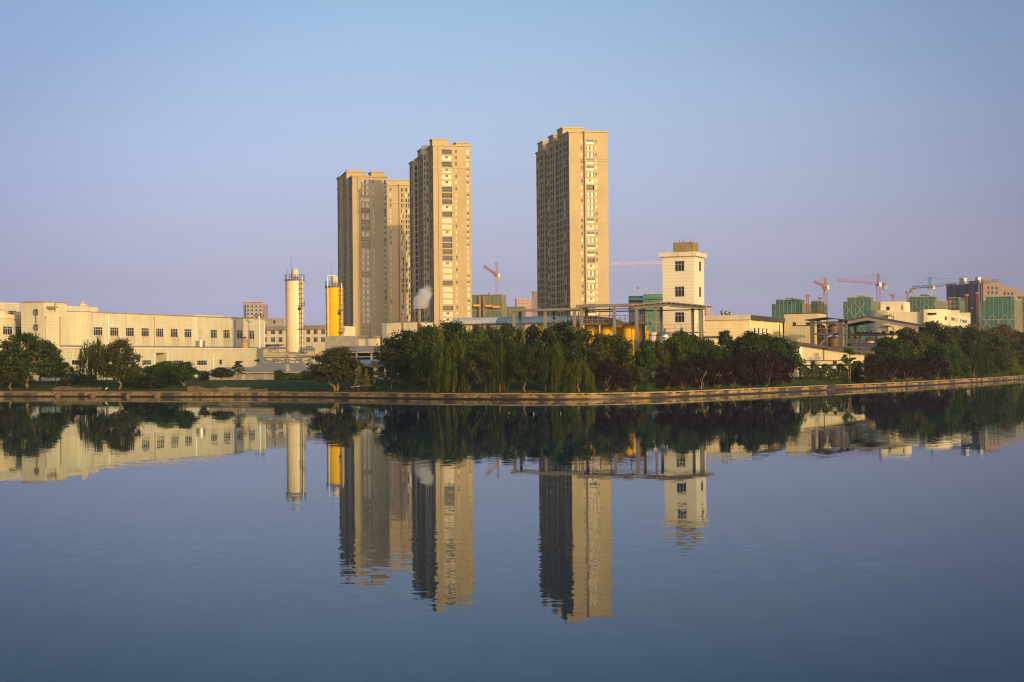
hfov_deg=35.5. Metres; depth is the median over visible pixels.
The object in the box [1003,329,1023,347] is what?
tree
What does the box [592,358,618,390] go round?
purple tree
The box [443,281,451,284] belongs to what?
window
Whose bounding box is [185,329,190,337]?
window
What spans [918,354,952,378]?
purple tree
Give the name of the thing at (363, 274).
window
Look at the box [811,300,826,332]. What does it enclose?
netted building
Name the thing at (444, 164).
window
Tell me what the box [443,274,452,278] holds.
window
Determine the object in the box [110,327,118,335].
window
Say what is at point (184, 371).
bank tree
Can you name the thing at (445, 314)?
window
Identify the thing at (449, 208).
window
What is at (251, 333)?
window
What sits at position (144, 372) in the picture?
bank shrub
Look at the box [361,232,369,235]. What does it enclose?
window
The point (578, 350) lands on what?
grove tree
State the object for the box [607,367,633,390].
purple tree
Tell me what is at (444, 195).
window
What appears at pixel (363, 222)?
window
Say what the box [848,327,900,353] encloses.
pale tank deck
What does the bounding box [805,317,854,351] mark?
steel frame tower
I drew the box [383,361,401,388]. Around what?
bank tree
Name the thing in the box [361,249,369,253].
window
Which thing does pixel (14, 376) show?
bank tree
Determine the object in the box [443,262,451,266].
window
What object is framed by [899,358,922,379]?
purple tree
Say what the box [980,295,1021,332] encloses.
netted building
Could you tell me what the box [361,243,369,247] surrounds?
window
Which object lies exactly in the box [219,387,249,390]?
concrete landing
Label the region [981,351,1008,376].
tree
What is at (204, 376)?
bank shrub
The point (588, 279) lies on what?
window
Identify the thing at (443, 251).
window
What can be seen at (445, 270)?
window
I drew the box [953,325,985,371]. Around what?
tree
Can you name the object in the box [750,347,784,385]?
purple tree
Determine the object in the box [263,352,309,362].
gable shed
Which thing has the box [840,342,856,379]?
lawn tree
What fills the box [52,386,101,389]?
stone terrace
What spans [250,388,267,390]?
stone ramp
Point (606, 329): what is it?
yellow tank
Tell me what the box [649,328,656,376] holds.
storage tank
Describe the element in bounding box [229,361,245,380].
bank tree
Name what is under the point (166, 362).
bank tree
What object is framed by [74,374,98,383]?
bank shrub
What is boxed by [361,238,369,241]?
window
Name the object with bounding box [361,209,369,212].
window
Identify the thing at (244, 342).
roof vent
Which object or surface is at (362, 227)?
window
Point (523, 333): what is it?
slim conifer
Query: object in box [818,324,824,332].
frame tank
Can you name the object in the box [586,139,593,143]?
window
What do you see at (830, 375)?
hedge block
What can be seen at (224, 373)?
bank tree
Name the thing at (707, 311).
apartment block
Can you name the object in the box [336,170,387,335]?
apartment tower
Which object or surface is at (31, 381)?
bank shrub
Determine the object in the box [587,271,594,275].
window
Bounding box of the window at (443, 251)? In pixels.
[442,250,451,253]
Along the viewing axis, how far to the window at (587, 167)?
704.39 m
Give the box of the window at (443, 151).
[442,150,450,153]
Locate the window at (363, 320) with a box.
[362,319,370,322]
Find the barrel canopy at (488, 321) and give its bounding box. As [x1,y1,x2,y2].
[451,315,611,342]
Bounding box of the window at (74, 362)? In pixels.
[72,360,78,364]
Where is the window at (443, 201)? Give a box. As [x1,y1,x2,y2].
[442,200,451,203]
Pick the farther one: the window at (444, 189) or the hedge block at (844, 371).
the window at (444, 189)
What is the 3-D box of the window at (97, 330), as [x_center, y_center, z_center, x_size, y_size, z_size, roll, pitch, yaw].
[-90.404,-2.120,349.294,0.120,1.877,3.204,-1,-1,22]
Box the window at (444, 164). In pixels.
[442,162,450,166]
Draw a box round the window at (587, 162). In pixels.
[586,159,593,163]
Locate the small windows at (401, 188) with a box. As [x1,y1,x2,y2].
[401,188,409,321]
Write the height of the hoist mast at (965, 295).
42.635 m
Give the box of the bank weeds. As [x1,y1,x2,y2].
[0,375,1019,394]
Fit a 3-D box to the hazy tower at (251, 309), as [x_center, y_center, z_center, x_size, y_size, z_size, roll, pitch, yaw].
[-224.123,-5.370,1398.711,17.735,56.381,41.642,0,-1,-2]
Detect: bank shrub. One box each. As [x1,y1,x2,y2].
[0,374,37,383]
[58,372,79,384]
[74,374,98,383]
[119,374,137,384]
[130,366,151,380]
[130,375,170,387]
[147,362,172,378]
[163,373,183,383]
[198,371,209,380]
[911,354,939,369]
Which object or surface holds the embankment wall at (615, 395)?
on the ground
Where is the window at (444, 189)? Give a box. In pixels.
[442,187,450,191]
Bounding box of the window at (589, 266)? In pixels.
[587,264,594,268]
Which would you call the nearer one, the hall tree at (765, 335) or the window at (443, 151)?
the hall tree at (765, 335)
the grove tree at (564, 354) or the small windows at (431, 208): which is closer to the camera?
the grove tree at (564, 354)
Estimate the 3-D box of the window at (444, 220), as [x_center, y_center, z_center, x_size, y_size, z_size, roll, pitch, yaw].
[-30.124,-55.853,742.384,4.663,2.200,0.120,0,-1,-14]
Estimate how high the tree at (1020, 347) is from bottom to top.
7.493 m
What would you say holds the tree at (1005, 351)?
on the ground
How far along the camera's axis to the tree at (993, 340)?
389.80 m
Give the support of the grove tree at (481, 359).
on the ground
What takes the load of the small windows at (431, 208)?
in the apartment tower at (440, 237)
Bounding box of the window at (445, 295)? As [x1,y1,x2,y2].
[443,293,452,297]
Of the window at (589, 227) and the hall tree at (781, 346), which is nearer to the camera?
the hall tree at (781, 346)
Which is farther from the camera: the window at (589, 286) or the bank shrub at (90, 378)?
the window at (589, 286)
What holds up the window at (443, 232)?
in the apartment tower at (440, 237)
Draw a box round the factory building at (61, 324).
[13,301,285,356]
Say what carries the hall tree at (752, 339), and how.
on the ground
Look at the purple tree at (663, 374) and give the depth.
241.03 m
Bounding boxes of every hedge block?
[798,364,810,379]
[810,363,822,380]
[821,363,836,381]
[836,363,847,380]
[848,363,860,381]
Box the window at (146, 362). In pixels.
[142,360,150,364]
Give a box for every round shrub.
[374,385,381,390]
[844,378,851,383]
[927,376,935,379]
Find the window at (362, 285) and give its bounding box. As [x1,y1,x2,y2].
[361,284,370,287]
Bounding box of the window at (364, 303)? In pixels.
[361,301,370,305]
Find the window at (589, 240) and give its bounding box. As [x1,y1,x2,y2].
[587,238,594,242]
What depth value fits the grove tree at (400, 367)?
256.84 m
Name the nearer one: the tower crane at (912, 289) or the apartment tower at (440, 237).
the apartment tower at (440, 237)
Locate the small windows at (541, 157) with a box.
[537,140,569,339]
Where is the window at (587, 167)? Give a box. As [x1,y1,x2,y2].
[586,166,593,169]
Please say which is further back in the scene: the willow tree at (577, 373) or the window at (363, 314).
the window at (363, 314)
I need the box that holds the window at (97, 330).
[94,327,102,335]
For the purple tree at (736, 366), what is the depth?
255.77 m
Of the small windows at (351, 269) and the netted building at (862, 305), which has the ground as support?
the netted building at (862, 305)
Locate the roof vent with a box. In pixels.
[241,336,248,347]
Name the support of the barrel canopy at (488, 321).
on the ground
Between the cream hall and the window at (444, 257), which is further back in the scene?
the window at (444, 257)
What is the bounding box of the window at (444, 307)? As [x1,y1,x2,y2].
[443,306,451,309]
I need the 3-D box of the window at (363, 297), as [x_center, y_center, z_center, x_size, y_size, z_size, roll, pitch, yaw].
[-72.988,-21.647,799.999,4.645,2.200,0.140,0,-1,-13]
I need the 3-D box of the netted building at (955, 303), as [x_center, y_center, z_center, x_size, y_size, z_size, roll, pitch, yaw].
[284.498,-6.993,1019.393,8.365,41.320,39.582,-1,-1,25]
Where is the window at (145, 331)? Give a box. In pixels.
[142,328,148,336]
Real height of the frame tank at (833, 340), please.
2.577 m
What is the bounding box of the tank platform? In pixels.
[550,307,651,325]
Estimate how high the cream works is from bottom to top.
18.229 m
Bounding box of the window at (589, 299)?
[587,297,594,301]
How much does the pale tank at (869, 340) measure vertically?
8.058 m
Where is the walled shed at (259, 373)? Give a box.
[208,364,309,379]
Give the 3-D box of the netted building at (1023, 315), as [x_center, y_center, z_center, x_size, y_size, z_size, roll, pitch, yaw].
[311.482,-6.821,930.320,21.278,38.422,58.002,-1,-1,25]
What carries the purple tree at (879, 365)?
on the ground
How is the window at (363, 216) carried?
in the apartment tower at (362, 230)
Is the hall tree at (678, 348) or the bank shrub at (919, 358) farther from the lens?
the bank shrub at (919, 358)
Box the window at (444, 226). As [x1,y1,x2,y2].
[442,224,451,228]
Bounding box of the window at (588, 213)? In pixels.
[587,212,593,216]
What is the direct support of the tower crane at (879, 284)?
on the ground
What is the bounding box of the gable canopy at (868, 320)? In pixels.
[826,316,926,342]
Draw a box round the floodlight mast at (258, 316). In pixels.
[254,315,263,347]
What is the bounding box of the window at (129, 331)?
[126,328,133,335]
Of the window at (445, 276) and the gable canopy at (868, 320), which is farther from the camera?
the window at (445, 276)
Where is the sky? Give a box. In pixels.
[0,0,1023,350]
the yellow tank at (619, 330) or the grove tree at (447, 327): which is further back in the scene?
the yellow tank at (619, 330)
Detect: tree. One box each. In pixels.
[0,331,61,387]
[0,356,28,389]
[25,341,64,381]
[38,357,75,383]
[76,334,109,380]
[90,337,143,389]
[149,360,178,372]
[167,361,201,385]
[209,367,234,380]
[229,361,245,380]
[305,345,369,390]
[353,365,363,386]
[360,368,371,389]
[366,361,380,385]
[372,329,438,374]
[383,354,415,383]
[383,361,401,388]
[406,343,441,386]
[408,323,447,355]
[427,330,471,392]
[435,318,472,344]
[446,332,479,366]
[459,339,509,391]
[464,324,493,352]
[484,326,499,346]
[487,337,509,391]
[493,323,526,379]
[505,343,538,391]
[506,353,520,380]
[520,324,547,345]
[528,338,552,360]
[531,347,558,390]
[543,320,578,350]
[548,344,567,390]
[551,345,579,377]
[561,344,597,366]
[561,358,595,391]
[566,327,604,377]
[580,343,616,380]
[587,334,634,368]
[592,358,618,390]
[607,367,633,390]
[625,363,646,390]
[631,339,657,380]
[643,367,654,382]
[652,339,670,378]
[654,366,681,389]
[661,330,697,368]
[668,358,697,388]
[683,332,718,371]
[688,352,715,388]
[703,356,731,387]
[704,339,727,367]
[717,330,739,365]
[720,355,748,386]
[726,336,750,362]
[732,329,770,377]
[737,351,765,386]
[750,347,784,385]
[759,332,776,371]
[761,335,806,380]
[771,355,794,384]
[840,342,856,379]
[851,359,879,382]
[864,355,888,382]
[867,336,908,367]
[882,356,907,380]
[890,327,928,360]
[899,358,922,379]
[911,333,939,356]
[915,362,929,379]
[916,320,964,350]
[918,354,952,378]
[928,342,964,378]
[943,351,972,378]
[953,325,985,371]
[955,339,993,377]
[957,324,988,365]
[974,330,1013,358]
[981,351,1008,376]
[984,323,1021,345]
[989,345,1016,373]
[1001,347,1023,372]
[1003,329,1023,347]
[1005,355,1022,374]
[1014,345,1023,372]
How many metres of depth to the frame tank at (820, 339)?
326.90 m
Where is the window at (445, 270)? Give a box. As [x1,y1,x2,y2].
[443,268,451,272]
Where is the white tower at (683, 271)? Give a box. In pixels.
[659,239,706,371]
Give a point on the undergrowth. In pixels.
(418, 378)
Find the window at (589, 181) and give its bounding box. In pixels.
[586,179,593,183]
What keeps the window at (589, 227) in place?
in the apartment tower at (572, 217)
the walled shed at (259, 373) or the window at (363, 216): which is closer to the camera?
the walled shed at (259, 373)
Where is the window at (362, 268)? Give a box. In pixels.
[361,266,369,270]
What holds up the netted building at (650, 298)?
on the ground
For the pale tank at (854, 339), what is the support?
on the ground
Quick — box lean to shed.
[359,359,386,376]
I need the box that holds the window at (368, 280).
[361,278,370,282]
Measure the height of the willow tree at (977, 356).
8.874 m
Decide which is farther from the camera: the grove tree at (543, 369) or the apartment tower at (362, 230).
the apartment tower at (362, 230)
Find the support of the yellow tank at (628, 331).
on the ground
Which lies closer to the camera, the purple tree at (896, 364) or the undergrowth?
the undergrowth
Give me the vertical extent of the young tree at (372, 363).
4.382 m
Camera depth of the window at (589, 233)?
704.05 m
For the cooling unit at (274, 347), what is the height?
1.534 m
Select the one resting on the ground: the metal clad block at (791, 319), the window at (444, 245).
the metal clad block at (791, 319)
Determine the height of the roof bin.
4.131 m
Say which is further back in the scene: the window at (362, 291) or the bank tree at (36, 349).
the window at (362, 291)
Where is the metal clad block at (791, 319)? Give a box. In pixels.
[784,313,826,363]
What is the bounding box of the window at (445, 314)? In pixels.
[443,312,452,316]
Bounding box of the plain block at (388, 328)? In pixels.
[382,322,433,344]
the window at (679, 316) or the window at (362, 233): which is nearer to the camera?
the window at (679, 316)
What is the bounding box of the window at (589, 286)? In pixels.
[587,284,594,288]
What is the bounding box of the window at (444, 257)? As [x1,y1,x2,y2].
[442,256,451,259]
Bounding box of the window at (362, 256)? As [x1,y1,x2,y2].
[361,255,369,258]
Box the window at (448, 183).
[442,181,451,185]
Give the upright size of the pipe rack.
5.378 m
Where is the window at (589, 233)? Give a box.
[587,231,594,235]
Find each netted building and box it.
[472,292,506,339]
[506,304,525,342]
[628,288,662,332]
[772,298,810,317]
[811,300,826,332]
[843,295,879,359]
[906,294,947,311]
[946,297,965,312]
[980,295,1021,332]
[1022,299,1023,332]
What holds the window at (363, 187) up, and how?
in the apartment tower at (362, 230)
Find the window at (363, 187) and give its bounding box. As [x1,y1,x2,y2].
[361,185,369,189]
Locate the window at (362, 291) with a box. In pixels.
[361,290,370,293]
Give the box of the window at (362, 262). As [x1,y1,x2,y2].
[361,261,369,264]
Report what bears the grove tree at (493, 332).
on the ground
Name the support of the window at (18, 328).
in the factory wing
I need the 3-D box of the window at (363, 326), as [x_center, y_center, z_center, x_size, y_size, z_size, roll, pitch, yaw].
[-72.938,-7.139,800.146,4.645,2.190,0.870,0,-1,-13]
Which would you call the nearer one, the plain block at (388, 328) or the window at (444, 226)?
the plain block at (388, 328)
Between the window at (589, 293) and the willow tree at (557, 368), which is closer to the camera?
the willow tree at (557, 368)
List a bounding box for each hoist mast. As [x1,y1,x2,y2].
[805,295,809,312]
[964,294,968,312]
[975,292,979,326]
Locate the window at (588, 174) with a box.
[586,172,593,176]
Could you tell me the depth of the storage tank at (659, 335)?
276.95 m
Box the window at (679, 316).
[675,312,683,321]
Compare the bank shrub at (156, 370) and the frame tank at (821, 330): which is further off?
the frame tank at (821, 330)
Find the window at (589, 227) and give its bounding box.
[587,225,594,229]
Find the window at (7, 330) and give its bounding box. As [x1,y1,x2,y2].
[3,326,11,334]
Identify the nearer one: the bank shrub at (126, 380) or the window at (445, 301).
the bank shrub at (126, 380)
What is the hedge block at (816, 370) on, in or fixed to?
on the ground
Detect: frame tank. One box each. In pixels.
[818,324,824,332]
[818,335,825,345]
[827,335,838,346]
[828,323,837,332]
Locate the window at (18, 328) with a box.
[16,326,20,333]
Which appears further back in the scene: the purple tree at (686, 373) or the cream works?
the cream works
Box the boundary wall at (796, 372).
[790,364,847,377]
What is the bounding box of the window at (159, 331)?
[156,328,163,336]
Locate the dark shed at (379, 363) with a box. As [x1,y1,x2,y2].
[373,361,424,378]
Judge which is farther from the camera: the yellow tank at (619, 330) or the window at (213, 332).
the window at (213, 332)
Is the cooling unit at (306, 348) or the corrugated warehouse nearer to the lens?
the corrugated warehouse
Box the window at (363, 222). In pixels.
[361,220,369,224]
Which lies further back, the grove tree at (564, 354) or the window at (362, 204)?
the window at (362, 204)
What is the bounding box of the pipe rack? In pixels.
[263,354,323,377]
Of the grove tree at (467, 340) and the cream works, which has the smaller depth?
the grove tree at (467, 340)
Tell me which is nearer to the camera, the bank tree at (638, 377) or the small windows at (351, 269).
the bank tree at (638, 377)
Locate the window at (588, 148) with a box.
[586,146,593,150]
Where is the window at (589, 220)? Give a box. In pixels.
[587,218,593,222]
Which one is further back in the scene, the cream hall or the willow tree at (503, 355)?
the cream hall
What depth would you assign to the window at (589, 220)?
704.05 m
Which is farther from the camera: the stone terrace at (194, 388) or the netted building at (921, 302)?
the netted building at (921, 302)
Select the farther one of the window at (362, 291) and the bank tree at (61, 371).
the window at (362, 291)
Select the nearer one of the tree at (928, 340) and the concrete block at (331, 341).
the tree at (928, 340)
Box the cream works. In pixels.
[867,301,970,368]
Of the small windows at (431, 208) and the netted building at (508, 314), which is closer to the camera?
the small windows at (431, 208)
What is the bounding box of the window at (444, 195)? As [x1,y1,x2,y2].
[442,193,450,197]
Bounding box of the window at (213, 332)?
[211,330,216,337]
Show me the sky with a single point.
(168, 157)
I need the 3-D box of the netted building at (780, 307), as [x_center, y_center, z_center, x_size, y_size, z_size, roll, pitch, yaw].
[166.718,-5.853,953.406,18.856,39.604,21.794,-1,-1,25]
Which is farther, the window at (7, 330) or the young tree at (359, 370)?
the window at (7, 330)
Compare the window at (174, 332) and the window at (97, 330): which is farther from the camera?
the window at (174, 332)
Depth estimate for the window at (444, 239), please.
742.90 m
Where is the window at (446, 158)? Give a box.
[442,156,451,160]
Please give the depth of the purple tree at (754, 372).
261.03 m
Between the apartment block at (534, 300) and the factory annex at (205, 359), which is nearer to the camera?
the factory annex at (205, 359)
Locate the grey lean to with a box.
[848,343,889,358]
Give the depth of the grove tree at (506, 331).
269.03 m
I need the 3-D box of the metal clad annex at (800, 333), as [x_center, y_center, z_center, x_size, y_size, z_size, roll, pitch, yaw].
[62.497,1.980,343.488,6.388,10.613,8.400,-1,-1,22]
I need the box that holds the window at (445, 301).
[443,299,452,303]
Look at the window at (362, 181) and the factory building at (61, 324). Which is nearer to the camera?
the factory building at (61, 324)
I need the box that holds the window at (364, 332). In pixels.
[362,330,370,334]
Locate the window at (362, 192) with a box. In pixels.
[361,191,369,194]
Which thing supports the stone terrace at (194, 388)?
on the ground
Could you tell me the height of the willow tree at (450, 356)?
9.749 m
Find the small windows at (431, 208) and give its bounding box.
[410,156,457,321]
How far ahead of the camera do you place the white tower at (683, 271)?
297.57 m
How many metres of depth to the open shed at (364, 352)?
350.91 m
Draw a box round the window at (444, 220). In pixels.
[442,218,451,222]
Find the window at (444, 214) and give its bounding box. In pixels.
[442,212,451,216]
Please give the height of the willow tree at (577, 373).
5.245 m
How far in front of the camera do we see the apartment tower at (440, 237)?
743.90 m
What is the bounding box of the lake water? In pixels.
[0,379,1023,681]
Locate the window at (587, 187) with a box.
[586,186,593,189]
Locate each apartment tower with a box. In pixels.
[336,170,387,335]
[387,179,410,321]
[408,139,471,331]
[535,127,608,342]
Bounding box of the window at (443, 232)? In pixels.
[442,231,451,234]
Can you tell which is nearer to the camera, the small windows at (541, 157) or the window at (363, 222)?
the small windows at (541, 157)
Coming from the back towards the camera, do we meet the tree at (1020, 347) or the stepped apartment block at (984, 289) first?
the stepped apartment block at (984, 289)
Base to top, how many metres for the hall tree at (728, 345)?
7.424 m
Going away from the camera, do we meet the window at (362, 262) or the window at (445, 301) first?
the window at (445, 301)
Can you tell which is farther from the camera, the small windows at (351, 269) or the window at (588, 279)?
the small windows at (351, 269)
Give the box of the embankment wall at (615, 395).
[0,375,1023,399]
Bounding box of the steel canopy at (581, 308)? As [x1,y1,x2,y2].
[509,303,703,375]
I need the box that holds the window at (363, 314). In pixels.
[362,313,370,316]
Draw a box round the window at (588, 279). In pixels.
[587,278,594,281]
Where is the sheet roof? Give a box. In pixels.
[253,363,311,366]
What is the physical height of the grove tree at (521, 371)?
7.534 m
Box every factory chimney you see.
[401,314,403,337]
[417,309,420,329]
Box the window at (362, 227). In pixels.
[361,226,369,229]
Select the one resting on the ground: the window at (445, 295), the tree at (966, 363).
the tree at (966, 363)
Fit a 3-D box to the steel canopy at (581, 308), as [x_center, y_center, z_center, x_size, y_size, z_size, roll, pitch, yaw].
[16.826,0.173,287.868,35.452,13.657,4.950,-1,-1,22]
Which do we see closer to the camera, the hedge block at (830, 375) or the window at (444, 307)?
the hedge block at (830, 375)
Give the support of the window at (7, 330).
in the factory wing
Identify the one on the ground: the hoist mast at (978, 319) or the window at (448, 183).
the hoist mast at (978, 319)
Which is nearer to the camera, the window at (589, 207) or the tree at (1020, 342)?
the tree at (1020, 342)
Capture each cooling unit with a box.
[268,345,277,351]
[304,346,314,353]
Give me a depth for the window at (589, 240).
704.05 m
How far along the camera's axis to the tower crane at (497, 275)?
1029.10 m
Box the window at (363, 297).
[361,295,370,299]
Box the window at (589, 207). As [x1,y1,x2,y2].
[587,205,593,209]
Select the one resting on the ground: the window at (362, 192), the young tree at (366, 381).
the young tree at (366, 381)
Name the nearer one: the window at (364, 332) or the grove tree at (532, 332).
the grove tree at (532, 332)
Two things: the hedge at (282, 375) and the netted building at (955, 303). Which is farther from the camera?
the netted building at (955, 303)
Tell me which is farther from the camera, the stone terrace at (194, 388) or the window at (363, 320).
the window at (363, 320)
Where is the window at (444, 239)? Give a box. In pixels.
[442,237,451,241]
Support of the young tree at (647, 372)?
on the ground
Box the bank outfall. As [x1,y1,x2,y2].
[825,384,835,389]
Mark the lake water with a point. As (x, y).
(858, 535)
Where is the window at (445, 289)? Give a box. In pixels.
[443,287,452,291]
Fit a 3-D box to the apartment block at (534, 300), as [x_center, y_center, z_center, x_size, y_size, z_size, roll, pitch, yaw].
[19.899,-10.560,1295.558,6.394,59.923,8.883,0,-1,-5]
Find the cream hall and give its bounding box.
[704,315,784,373]
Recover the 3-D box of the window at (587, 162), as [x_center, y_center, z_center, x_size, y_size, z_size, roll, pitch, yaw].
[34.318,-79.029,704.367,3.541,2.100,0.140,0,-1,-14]
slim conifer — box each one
[438,327,443,343]
[520,328,525,355]
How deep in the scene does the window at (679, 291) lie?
297.31 m
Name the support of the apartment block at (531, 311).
on the ground
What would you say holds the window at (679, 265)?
in the white tower at (683, 271)
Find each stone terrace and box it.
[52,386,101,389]
[187,386,225,390]
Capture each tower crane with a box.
[482,262,500,293]
[611,256,705,288]
[813,277,829,345]
[836,273,887,309]
[910,277,999,308]
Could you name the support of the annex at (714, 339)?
on the ground
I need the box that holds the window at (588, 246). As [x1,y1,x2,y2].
[587,245,594,248]
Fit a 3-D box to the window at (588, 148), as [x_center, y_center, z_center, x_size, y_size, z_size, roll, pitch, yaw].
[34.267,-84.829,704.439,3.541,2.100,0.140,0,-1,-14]
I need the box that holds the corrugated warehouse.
[785,341,874,376]
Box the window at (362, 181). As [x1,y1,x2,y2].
[361,180,369,183]
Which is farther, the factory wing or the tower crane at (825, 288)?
the tower crane at (825, 288)
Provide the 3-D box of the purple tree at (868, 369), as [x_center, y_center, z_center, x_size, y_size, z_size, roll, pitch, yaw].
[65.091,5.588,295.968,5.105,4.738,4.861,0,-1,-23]
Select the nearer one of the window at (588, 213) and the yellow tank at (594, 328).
the yellow tank at (594, 328)
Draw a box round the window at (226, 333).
[223,330,229,338]
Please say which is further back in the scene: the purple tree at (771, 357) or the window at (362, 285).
the window at (362, 285)
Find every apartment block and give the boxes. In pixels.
[515,298,529,339]
[530,301,532,325]
[532,291,537,339]
[705,307,710,315]
[946,277,1023,331]
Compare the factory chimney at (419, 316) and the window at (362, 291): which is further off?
the window at (362, 291)
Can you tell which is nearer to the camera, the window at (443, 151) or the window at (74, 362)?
the window at (74, 362)
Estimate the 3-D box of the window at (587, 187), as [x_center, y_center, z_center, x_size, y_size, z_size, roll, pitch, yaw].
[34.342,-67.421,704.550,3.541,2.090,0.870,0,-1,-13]
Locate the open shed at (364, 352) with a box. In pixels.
[318,346,404,376]
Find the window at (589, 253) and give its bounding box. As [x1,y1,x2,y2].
[587,251,594,255]
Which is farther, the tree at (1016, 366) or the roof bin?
the tree at (1016, 366)
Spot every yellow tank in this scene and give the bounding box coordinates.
[537,326,547,335]
[585,325,598,343]
[600,325,612,345]
[616,325,621,369]
[622,325,634,371]
[638,325,645,374]
[646,330,649,341]
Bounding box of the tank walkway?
[652,324,704,332]
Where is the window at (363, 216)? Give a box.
[361,214,369,218]
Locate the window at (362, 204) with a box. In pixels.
[361,203,369,206]
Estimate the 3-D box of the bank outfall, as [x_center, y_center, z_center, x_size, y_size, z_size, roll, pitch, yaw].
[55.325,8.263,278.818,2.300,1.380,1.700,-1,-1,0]
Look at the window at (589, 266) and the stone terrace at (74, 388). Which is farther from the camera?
the window at (589, 266)
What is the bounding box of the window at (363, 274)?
[361,272,369,276]
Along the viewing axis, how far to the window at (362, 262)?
800.33 m
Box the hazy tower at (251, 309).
[242,302,267,317]
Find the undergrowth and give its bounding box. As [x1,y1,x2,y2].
[412,376,583,379]
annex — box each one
[21,347,263,380]
[704,336,727,375]
[792,325,816,346]
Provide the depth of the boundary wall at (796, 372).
294.11 m
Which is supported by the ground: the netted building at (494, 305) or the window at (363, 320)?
the netted building at (494, 305)
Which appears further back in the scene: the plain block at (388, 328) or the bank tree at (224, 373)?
the plain block at (388, 328)
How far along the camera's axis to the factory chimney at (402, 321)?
361.94 m
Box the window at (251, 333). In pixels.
[249,330,253,338]
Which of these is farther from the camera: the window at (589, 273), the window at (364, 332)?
the window at (364, 332)
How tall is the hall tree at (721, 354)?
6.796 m
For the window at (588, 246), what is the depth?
703.96 m
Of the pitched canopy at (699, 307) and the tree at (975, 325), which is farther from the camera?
the tree at (975, 325)
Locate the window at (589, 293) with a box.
[587,291,594,295]
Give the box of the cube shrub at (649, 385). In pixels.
[644,383,654,390]
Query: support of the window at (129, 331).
in the factory building at (61, 324)
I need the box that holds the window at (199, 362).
[197,360,206,364]
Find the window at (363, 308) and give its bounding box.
[362,307,370,310]
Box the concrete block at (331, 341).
[325,336,381,365]
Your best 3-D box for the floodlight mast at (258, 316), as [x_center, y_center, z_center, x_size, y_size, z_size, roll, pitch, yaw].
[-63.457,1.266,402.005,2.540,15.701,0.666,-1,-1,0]
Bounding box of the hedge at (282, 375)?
[273,370,315,379]
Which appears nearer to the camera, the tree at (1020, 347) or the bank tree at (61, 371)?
the bank tree at (61, 371)
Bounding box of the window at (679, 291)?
[675,286,683,296]
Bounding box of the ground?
[0,368,1023,393]
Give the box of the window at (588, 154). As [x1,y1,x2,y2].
[586,152,593,156]
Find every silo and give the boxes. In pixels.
[285,268,304,362]
[325,274,344,335]
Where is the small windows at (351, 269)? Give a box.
[338,180,352,314]
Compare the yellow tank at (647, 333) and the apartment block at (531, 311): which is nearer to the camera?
the yellow tank at (647, 333)
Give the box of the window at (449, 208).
[442,206,451,210]
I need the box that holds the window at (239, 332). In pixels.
[237,330,242,338]
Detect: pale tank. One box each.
[849,337,860,353]
[865,337,874,357]
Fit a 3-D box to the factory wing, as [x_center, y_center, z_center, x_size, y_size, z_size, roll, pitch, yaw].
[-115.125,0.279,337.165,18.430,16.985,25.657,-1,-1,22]
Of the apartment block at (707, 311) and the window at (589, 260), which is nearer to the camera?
the window at (589, 260)
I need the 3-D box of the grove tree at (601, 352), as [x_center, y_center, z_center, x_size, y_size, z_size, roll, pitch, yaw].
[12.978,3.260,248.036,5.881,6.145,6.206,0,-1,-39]
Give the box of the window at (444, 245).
[442,243,451,247]
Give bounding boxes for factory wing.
[0,303,20,349]
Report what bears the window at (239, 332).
in the factory building at (61, 324)
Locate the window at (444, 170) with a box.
[442,168,451,172]
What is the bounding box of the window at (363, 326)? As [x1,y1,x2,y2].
[362,325,370,328]
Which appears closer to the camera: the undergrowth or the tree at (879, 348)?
the undergrowth
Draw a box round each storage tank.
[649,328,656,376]
[656,328,670,370]
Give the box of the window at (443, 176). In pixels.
[442,174,451,178]
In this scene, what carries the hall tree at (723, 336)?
on the ground
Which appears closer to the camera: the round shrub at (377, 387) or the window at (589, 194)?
the round shrub at (377, 387)
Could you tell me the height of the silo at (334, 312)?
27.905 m
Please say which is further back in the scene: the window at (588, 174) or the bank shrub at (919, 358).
the window at (588, 174)
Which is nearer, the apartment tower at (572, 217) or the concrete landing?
the concrete landing
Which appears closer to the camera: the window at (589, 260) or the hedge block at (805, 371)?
the hedge block at (805, 371)
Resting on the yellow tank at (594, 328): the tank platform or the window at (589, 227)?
the tank platform
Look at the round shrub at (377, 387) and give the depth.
252.54 m
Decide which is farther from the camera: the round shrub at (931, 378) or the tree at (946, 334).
the tree at (946, 334)
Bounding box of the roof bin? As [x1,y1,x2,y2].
[195,330,204,347]
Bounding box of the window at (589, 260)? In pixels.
[587,258,594,262]
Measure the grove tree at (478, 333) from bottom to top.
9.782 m
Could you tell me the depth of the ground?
270.58 m
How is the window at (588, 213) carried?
in the apartment tower at (572, 217)
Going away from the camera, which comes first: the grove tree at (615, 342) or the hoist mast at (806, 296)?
the grove tree at (615, 342)
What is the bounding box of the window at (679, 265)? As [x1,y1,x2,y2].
[675,261,683,270]
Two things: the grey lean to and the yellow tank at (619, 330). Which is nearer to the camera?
the yellow tank at (619, 330)
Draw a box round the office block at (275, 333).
[264,318,354,366]
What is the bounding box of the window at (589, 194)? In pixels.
[586,192,593,196]
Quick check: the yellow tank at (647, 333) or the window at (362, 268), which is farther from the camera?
the window at (362, 268)
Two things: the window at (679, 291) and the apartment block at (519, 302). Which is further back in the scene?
the apartment block at (519, 302)
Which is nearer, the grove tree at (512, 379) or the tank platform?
the grove tree at (512, 379)
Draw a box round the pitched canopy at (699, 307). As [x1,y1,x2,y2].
[630,301,714,373]
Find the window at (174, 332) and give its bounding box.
[171,329,177,336]

